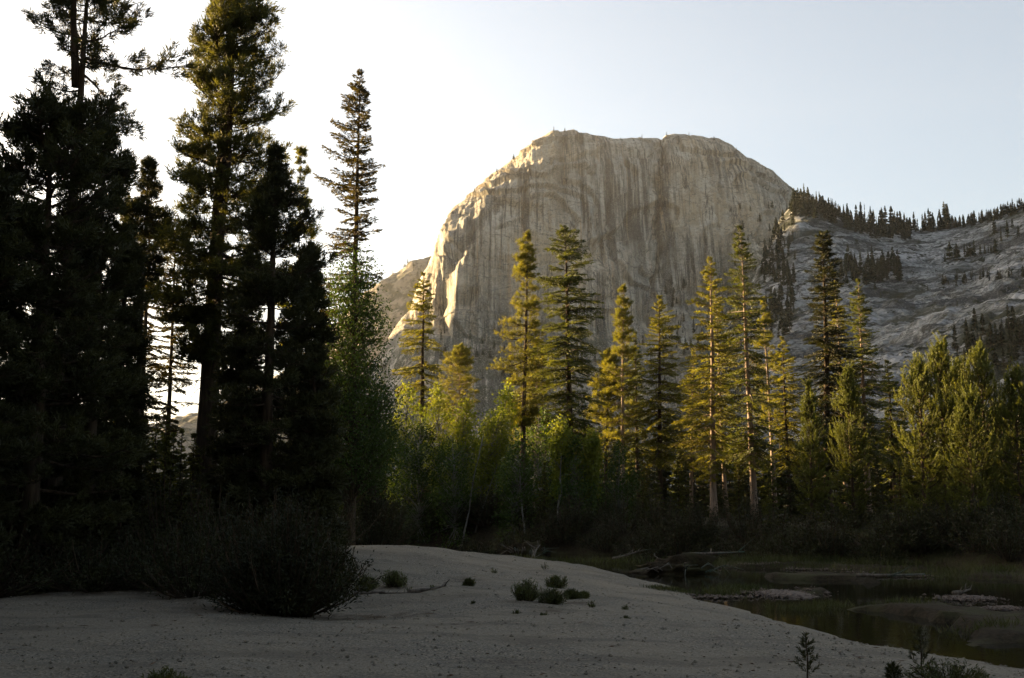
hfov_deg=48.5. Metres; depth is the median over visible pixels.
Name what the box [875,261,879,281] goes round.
conifer
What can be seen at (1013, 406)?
young pine tree
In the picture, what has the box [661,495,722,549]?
willow shrub
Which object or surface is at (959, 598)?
river stones
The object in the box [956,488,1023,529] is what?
willow shrub
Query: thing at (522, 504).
dead stem
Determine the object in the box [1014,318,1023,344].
conifer
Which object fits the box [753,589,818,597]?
gravel bar
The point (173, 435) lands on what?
fir tree
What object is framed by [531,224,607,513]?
pine tree
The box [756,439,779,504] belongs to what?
fir tree
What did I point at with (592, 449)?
aspen tree
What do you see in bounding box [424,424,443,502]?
fir tree
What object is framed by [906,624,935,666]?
pine seedling
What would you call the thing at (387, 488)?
fir tree
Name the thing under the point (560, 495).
dead stem
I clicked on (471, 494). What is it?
dead stem
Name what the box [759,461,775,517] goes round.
fir tree
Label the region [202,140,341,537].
pine tree
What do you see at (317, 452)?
pine tree
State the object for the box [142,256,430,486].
distant ridge
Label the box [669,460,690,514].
fir tree
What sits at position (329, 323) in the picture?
fir tree
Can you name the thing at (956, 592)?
fallen log
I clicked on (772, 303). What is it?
conifer
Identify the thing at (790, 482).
fir tree
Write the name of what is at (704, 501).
fir tree
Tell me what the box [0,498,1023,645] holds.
ground
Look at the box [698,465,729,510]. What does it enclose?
fir tree
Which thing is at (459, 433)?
aspen tree
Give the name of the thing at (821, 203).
conifer
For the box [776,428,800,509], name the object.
fir tree
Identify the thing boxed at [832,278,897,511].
fir tree
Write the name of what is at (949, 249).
conifer
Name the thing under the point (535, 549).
driftwood pile
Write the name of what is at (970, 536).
willow shrub
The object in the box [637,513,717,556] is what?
willow shrub
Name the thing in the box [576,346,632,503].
fir tree
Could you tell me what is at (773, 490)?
fir tree
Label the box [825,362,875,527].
young pine tree
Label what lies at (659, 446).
fir tree
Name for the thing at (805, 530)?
willow shrub
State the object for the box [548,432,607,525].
aspen tree
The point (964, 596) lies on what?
gravel bar
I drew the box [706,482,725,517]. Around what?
fir tree
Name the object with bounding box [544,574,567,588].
round bush
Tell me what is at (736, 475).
fir tree
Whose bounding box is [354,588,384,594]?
driftwood snag
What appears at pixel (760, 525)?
willow shrub
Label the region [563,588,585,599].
round bush
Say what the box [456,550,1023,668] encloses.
river
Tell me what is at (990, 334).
conifer
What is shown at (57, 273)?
pine tree
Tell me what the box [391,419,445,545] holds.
aspen tree
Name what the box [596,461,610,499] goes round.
fir tree
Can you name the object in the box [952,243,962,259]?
conifer
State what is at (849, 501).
fir tree
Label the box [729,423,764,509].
fir tree
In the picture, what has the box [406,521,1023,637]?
grass
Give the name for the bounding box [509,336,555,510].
fir tree
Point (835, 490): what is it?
fir tree
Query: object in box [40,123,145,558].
pine tree
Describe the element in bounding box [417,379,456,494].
aspen tree
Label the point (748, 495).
fir tree
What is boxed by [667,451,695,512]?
fir tree
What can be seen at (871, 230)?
conifer
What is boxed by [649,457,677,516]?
fir tree
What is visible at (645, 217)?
rock dome
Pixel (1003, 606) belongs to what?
gravel bar
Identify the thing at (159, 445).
fir tree
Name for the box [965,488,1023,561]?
willow shrub
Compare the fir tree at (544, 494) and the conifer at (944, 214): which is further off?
the conifer at (944, 214)
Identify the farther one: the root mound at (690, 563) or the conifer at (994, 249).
the conifer at (994, 249)
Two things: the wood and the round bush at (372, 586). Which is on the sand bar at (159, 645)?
the round bush at (372, 586)
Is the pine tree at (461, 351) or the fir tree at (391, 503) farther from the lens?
the pine tree at (461, 351)
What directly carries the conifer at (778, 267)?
on the granite slope
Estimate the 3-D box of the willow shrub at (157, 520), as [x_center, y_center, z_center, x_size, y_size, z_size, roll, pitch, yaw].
[-9.016,4.678,30.568,3.758,2.923,3.176,0,-8,0]
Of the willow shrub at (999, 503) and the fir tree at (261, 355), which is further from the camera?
the fir tree at (261, 355)
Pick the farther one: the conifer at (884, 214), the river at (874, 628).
the conifer at (884, 214)
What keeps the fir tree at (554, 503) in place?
on the ground at (938, 612)
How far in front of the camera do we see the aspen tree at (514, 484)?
66.31 m
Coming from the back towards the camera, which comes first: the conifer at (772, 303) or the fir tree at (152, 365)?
the conifer at (772, 303)
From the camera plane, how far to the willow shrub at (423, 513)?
70.33 m
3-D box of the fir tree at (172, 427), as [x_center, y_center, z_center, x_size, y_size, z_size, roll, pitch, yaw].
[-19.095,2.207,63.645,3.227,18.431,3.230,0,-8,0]
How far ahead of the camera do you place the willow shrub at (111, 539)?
27.62 m
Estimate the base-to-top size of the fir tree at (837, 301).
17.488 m
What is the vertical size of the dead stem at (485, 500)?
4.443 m
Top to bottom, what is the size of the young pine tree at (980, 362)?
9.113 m
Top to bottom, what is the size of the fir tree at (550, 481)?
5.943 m
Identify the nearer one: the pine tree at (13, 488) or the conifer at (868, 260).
the pine tree at (13, 488)
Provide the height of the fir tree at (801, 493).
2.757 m
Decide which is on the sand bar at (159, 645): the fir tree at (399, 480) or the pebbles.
the pebbles
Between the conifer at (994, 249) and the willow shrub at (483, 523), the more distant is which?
the conifer at (994, 249)
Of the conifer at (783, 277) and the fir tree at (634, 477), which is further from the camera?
the conifer at (783, 277)
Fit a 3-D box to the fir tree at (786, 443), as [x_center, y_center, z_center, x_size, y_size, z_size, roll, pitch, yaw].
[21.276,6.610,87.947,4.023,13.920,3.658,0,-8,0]
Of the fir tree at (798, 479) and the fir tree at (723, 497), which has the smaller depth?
the fir tree at (723, 497)
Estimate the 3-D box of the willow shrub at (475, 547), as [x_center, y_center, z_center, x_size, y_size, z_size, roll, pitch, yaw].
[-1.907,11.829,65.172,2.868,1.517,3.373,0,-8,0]
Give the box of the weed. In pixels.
[586,600,594,606]
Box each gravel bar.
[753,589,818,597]
[934,595,995,599]
[982,605,1017,610]
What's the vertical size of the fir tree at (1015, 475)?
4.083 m
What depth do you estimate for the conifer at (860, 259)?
600.90 m
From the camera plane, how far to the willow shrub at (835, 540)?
50.86 m
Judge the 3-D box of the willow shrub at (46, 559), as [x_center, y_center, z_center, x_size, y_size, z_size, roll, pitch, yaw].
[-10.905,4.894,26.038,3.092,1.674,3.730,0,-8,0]
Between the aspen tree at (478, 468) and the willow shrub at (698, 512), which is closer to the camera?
the willow shrub at (698, 512)
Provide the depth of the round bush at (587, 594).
26.11 m
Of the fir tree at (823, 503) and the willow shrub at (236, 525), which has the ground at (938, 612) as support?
the fir tree at (823, 503)
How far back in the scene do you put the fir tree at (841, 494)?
61.63 m
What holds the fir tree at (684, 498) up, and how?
on the ground at (938, 612)
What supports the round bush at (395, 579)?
on the sand bar at (159, 645)
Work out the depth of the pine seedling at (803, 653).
13.49 m
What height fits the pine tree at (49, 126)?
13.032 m
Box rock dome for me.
[273,129,795,490]
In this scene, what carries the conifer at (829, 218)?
on the granite slope
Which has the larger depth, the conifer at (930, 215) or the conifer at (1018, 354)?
the conifer at (930, 215)
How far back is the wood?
639.74 m
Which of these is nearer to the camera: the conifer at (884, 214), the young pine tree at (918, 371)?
the young pine tree at (918, 371)
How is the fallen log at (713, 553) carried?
on the ground at (938, 612)
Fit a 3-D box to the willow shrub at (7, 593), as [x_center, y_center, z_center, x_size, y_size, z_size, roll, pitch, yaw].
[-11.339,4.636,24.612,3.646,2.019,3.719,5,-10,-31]
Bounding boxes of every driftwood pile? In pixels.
[524,540,540,557]
[612,547,649,558]
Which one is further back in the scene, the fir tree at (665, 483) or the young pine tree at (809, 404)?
the fir tree at (665, 483)
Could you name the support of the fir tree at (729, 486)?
on the ground at (938, 612)
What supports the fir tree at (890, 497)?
on the ground at (938, 612)
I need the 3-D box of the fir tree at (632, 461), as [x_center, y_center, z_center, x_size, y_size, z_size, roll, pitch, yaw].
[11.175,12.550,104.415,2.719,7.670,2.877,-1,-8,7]
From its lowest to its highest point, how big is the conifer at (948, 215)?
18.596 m
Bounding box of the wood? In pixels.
[439,191,1023,407]
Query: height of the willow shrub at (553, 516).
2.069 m
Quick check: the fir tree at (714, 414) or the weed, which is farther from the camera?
the fir tree at (714, 414)
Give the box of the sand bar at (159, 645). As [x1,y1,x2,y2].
[0,545,1023,677]
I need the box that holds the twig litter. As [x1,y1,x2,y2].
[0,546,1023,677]
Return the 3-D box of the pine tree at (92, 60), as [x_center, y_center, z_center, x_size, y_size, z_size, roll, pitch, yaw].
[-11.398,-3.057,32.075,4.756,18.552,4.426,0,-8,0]
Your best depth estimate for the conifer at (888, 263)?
608.77 m
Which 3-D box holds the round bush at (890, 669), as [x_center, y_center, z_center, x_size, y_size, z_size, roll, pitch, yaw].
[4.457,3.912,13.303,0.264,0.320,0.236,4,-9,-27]
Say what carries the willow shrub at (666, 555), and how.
on the ground at (938, 612)
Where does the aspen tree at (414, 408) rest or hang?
on the ground at (938, 612)
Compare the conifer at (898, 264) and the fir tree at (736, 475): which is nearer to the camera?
the fir tree at (736, 475)
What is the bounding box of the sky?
[0,0,1023,423]
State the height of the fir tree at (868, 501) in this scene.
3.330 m
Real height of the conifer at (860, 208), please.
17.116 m
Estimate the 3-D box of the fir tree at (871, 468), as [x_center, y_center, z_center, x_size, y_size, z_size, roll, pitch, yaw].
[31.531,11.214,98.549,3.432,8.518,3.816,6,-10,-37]
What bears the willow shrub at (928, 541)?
on the ground at (938, 612)
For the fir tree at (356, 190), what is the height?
24.061 m
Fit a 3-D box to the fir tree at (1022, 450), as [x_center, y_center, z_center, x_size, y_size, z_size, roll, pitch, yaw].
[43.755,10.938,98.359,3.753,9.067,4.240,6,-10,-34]
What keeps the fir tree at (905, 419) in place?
on the ground at (938, 612)
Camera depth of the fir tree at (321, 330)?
36.04 m
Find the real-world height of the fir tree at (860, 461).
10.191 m
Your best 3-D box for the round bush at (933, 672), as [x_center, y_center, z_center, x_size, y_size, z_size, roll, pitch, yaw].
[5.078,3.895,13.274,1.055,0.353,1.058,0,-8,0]
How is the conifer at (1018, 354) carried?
on the granite slope
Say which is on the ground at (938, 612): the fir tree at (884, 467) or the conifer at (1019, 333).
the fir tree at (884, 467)
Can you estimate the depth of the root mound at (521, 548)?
60.57 m
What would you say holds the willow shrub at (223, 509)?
on the ground at (938, 612)
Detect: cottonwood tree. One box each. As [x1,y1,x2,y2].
[322,236,419,545]
[356,366,410,536]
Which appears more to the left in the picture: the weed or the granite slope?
the weed
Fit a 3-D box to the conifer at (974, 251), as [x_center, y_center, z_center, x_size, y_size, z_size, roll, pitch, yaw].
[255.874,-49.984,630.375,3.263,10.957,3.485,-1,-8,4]
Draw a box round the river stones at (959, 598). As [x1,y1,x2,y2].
[677,561,1023,610]
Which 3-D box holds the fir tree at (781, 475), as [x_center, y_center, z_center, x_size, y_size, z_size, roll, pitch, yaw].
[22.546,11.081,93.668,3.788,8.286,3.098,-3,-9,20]
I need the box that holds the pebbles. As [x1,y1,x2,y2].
[0,545,1023,677]
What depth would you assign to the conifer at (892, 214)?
761.37 m
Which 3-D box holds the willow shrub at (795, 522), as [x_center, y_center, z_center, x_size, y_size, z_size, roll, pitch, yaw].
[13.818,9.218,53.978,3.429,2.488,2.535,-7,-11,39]
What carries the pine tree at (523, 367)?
on the ground at (938, 612)
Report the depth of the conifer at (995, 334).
337.49 m
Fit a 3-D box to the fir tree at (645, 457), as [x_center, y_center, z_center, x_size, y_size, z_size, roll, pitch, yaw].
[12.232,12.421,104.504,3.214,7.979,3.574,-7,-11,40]
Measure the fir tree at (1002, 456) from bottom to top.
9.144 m
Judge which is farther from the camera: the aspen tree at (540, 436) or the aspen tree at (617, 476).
the aspen tree at (540, 436)
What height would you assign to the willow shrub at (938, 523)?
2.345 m
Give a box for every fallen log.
[689,541,749,554]
[856,565,924,576]
[952,584,971,594]
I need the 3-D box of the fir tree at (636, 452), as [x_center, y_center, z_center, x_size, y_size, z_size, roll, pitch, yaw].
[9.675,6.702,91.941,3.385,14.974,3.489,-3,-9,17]
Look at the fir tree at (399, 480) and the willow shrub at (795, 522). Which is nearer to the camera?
the willow shrub at (795, 522)
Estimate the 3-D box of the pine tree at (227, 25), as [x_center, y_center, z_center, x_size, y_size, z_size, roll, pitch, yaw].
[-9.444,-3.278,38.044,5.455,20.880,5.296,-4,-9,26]
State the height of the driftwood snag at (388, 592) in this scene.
0.209 m
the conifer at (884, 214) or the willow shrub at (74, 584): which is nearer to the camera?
the willow shrub at (74, 584)
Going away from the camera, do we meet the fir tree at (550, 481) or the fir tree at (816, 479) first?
the fir tree at (816, 479)
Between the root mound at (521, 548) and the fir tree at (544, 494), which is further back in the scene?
the fir tree at (544, 494)
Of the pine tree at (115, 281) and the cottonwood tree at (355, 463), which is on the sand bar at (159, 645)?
the cottonwood tree at (355, 463)
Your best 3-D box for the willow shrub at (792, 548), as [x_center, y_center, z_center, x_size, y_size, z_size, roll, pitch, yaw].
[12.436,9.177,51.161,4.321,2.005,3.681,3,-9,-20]
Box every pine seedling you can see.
[793,631,820,677]
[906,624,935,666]
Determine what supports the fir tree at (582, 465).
on the ground at (938, 612)
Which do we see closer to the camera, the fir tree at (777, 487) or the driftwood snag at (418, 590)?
the driftwood snag at (418, 590)
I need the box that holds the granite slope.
[613,205,1023,498]
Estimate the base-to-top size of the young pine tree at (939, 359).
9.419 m
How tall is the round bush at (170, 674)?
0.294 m
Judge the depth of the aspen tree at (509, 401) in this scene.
72.91 m
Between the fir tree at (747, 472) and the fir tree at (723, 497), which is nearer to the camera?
the fir tree at (723, 497)
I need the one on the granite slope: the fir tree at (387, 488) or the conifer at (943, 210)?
the conifer at (943, 210)
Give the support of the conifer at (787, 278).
on the granite slope
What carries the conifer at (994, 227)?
on the granite slope
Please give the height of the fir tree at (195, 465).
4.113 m
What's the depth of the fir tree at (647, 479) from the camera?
95.60 m
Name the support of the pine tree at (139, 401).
on the ground at (938, 612)
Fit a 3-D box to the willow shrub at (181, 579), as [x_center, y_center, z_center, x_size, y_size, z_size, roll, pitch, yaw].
[-6.976,4.670,24.675,3.492,1.881,3.044,0,-8,0]
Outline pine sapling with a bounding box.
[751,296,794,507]
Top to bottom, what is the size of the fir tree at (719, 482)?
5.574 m
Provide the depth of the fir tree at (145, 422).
49.96 m
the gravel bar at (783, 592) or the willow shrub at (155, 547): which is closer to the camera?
the willow shrub at (155, 547)
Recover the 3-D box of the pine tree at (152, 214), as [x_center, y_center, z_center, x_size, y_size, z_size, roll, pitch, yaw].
[-13.185,0.314,40.322,2.380,14.287,2.295,5,-10,-31]
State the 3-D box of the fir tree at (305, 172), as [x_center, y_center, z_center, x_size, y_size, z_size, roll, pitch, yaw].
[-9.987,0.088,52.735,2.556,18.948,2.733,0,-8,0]
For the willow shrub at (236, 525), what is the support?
on the sand bar at (159, 645)
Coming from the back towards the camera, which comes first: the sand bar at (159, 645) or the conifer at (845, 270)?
the conifer at (845, 270)
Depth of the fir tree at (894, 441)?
83.80 m
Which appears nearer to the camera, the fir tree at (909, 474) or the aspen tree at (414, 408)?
the aspen tree at (414, 408)
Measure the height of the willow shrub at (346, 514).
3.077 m
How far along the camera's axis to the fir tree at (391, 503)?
75.87 m
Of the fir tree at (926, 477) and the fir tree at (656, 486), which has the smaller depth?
the fir tree at (656, 486)
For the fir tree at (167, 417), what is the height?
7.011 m
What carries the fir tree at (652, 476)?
on the ground at (938, 612)
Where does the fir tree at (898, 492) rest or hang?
on the ground at (938, 612)
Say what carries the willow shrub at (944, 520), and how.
on the ground at (938, 612)
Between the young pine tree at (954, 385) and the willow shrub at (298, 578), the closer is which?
the willow shrub at (298, 578)
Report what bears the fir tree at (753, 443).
on the ground at (938, 612)
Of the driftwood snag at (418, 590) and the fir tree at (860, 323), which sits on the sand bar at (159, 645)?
the driftwood snag at (418, 590)
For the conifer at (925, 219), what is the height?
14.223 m
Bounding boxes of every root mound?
[500,541,551,554]
[628,553,743,574]
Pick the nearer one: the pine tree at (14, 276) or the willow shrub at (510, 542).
the pine tree at (14, 276)
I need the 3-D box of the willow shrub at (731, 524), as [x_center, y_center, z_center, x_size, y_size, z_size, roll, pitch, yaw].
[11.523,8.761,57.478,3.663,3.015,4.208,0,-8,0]
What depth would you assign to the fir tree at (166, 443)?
35.40 m
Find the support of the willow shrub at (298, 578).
on the sand bar at (159, 645)
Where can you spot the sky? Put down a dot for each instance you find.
(908, 106)
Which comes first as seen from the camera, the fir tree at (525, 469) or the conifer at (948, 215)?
the fir tree at (525, 469)
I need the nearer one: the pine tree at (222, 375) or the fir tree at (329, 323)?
the pine tree at (222, 375)
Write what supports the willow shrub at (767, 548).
on the ground at (938, 612)
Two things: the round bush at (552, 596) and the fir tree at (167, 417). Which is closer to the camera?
the round bush at (552, 596)
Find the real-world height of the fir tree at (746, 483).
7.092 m
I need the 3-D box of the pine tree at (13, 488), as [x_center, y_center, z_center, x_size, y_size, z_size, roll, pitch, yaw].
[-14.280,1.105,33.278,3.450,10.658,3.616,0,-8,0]
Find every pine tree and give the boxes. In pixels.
[0,78,156,591]
[0,157,47,554]
[0,213,79,491]
[15,192,109,501]
[19,0,201,549]
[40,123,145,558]
[96,230,156,540]
[118,153,179,530]
[140,0,299,533]
[192,314,278,536]
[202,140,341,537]
[276,338,353,547]
[430,342,480,444]
[487,230,546,506]
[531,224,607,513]
[593,284,647,508]
[788,376,832,520]
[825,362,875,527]
[887,351,953,522]
[916,330,979,520]
[926,355,989,511]
[939,381,1006,537]
[953,340,1023,508]
[984,355,1023,511]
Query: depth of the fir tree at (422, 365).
80.42 m
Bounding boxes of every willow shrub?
[0,513,78,597]
[0,527,110,591]
[4,490,142,571]
[18,528,188,593]
[60,520,213,588]
[111,511,242,599]
[115,460,244,563]
[145,475,264,577]
[184,481,344,580]
[192,485,378,618]
[330,535,385,589]
[332,489,388,545]
[336,488,425,544]
[387,503,445,526]
[455,532,498,552]
[460,482,504,526]
[492,519,551,550]
[524,507,588,543]
[608,519,672,556]
[611,540,673,558]
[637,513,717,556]
[653,498,706,546]
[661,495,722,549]
[666,498,723,539]
[702,483,778,541]
[721,490,799,547]
[737,521,834,561]
[747,518,799,557]
[775,509,848,560]
[785,507,823,550]
[797,523,855,559]
[803,501,865,561]
[879,503,948,552]
[885,506,958,552]
[893,510,961,541]
[900,492,999,544]
[925,494,1001,542]
[926,489,1023,552]
[952,488,1023,528]
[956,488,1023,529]
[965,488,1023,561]
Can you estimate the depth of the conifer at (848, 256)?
608.20 m
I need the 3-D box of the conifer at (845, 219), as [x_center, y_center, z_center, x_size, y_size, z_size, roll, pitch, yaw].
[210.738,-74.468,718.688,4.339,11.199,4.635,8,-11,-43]
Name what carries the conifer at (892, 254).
on the granite slope
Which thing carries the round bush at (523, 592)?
on the sand bar at (159, 645)
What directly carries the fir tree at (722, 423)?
on the ground at (938, 612)
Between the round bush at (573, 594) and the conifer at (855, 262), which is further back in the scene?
the conifer at (855, 262)
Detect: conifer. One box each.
[768,298,773,313]
[776,261,781,278]
[781,267,785,285]
[785,267,790,283]
[818,196,826,211]
[828,209,834,222]
[843,213,846,227]
[843,244,851,269]
[843,254,848,272]
[851,258,860,276]
[858,202,863,220]
[859,253,862,269]
[866,253,871,266]
[869,226,873,237]
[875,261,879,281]
[882,206,888,226]
[885,251,892,272]
[888,206,893,224]
[889,247,896,266]
[893,218,900,234]
[896,259,902,280]
[923,213,927,226]
[924,212,936,229]
[941,201,945,226]
[942,204,949,224]
[944,204,951,228]
[946,242,953,258]
[950,215,955,227]
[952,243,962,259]
[966,243,973,256]
[972,240,975,255]
[984,322,996,348]
[991,216,997,234]
[992,239,997,252]
[993,323,998,344]
[1005,220,1009,237]
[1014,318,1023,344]
[1015,337,1020,356]
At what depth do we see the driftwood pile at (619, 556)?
52.50 m
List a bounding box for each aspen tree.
[385,380,431,513]
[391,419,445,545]
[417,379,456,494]
[425,428,484,548]
[440,389,483,504]
[464,418,502,508]
[468,403,512,501]
[476,377,526,496]
[489,423,545,545]
[513,404,555,518]
[541,414,577,507]
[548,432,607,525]
[574,421,607,510]
[595,436,645,522]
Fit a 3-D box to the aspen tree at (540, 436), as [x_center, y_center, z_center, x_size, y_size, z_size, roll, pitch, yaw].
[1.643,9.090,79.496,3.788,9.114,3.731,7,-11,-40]
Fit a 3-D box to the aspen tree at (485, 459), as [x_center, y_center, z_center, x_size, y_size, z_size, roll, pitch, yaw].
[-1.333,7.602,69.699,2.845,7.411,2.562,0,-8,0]
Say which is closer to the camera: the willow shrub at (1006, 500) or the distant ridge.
the willow shrub at (1006, 500)
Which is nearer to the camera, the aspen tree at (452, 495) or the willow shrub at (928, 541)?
the willow shrub at (928, 541)
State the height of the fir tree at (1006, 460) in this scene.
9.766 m
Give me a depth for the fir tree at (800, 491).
91.84 m
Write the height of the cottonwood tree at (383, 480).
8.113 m
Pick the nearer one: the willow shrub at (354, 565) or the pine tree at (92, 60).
the willow shrub at (354, 565)
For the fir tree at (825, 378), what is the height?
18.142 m
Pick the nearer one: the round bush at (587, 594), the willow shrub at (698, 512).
the round bush at (587, 594)
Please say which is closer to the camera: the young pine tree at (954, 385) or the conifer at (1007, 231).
the young pine tree at (954, 385)
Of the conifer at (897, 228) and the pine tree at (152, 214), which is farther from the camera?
the conifer at (897, 228)
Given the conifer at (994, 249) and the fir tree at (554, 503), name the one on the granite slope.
the conifer at (994, 249)
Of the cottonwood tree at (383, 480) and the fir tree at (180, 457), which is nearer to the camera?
the cottonwood tree at (383, 480)
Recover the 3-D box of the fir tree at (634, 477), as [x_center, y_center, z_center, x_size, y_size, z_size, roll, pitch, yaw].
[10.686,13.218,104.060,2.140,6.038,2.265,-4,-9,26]
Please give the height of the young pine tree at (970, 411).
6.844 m
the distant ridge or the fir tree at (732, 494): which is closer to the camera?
the fir tree at (732, 494)
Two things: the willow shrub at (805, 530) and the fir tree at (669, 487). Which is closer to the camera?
the willow shrub at (805, 530)
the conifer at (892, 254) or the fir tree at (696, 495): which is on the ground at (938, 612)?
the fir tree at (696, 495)
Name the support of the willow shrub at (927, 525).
on the ground at (938, 612)
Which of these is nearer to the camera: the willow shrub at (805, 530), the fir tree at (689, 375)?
the willow shrub at (805, 530)
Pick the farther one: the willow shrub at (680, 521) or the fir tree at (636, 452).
the fir tree at (636, 452)
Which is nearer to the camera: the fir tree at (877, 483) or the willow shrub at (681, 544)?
the willow shrub at (681, 544)
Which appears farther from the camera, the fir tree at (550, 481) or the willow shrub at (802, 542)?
the fir tree at (550, 481)
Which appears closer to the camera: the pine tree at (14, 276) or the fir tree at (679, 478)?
the pine tree at (14, 276)
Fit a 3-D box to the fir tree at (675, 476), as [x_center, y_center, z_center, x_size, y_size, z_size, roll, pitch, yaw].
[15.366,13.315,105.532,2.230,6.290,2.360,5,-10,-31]
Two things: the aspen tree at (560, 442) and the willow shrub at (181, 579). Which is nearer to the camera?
the willow shrub at (181, 579)
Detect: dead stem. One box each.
[461,437,489,546]
[474,462,497,532]
[517,460,525,533]
[554,447,576,522]
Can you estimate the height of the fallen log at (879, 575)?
0.423 m
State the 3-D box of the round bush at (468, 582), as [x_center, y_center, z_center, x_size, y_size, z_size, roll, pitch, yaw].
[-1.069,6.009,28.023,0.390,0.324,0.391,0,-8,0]
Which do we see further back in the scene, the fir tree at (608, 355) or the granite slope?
the granite slope
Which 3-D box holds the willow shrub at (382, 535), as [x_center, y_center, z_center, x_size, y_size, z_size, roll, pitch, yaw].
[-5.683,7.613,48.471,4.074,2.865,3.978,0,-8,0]
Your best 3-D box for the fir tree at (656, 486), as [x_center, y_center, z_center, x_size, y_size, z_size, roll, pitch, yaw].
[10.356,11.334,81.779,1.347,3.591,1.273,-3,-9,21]
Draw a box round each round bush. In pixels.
[137,665,192,677]
[354,573,378,590]
[379,568,408,587]
[462,576,475,585]
[511,577,544,600]
[535,585,568,604]
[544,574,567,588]
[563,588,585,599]
[578,590,589,598]
[884,661,904,677]
[901,656,995,677]
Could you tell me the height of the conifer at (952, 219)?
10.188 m
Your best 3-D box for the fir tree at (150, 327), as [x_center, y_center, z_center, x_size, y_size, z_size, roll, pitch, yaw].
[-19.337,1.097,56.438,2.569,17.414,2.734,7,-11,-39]
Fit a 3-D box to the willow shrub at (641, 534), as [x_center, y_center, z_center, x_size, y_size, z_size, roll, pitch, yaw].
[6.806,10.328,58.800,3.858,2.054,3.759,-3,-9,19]
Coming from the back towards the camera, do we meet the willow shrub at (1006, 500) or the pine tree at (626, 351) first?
the pine tree at (626, 351)
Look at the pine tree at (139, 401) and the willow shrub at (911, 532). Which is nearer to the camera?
the pine tree at (139, 401)
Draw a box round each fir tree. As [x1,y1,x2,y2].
[113,195,151,425]
[126,169,178,467]
[139,418,161,533]
[144,413,175,518]
[146,439,185,546]
[147,413,177,493]
[148,218,199,467]
[160,432,183,505]
[172,428,191,511]
[175,432,208,525]
[220,244,277,434]
[273,243,349,530]
[275,145,325,438]
[309,284,344,386]
[313,69,386,532]
[377,465,398,519]
[385,475,397,517]
[391,272,448,515]
[391,440,407,513]
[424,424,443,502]
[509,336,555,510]
[512,446,536,505]
[532,461,552,519]
[536,452,555,512]
[548,480,564,512]
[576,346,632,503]
[576,426,603,499]
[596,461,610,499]
[613,331,652,509]
[625,436,643,507]
[625,459,636,503]
[631,295,694,509]
[634,432,654,505]
[641,459,653,507]
[645,464,667,511]
[648,472,665,512]
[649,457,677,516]
[653,440,674,506]
[667,256,742,520]
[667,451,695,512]
[668,451,685,501]
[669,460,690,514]
[672,351,709,507]
[677,462,695,514]
[684,456,704,511]
[693,462,709,516]
[694,454,709,506]
[697,286,742,514]
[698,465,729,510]
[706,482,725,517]
[707,463,730,511]
[713,225,786,518]
[718,482,730,517]
[726,463,734,508]
[727,425,761,504]
[727,433,749,512]
[728,460,749,518]
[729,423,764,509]
[742,481,762,518]
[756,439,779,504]
[757,451,786,508]
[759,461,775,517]
[762,336,812,512]
[762,465,787,526]
[765,424,803,513]
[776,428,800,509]
[777,461,800,520]
[792,230,882,520]
[792,466,809,512]
[793,451,802,510]
[794,479,810,523]
[807,465,826,521]
[814,464,836,521]
[818,451,838,511]
[820,272,861,503]
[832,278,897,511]
[834,480,848,519]
[842,475,859,525]
[852,414,880,501]
[854,468,876,525]
[857,422,889,510]
[863,460,892,520]
[872,359,917,509]
[872,410,906,511]
[879,433,889,486]
[884,410,919,503]
[888,450,911,523]
[900,430,919,509]
[915,442,941,509]
[982,412,1013,499]
[993,415,1016,501]
[1006,457,1022,506]
[1011,416,1023,480]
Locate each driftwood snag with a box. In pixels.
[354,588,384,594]
[379,588,414,593]
[408,579,449,592]

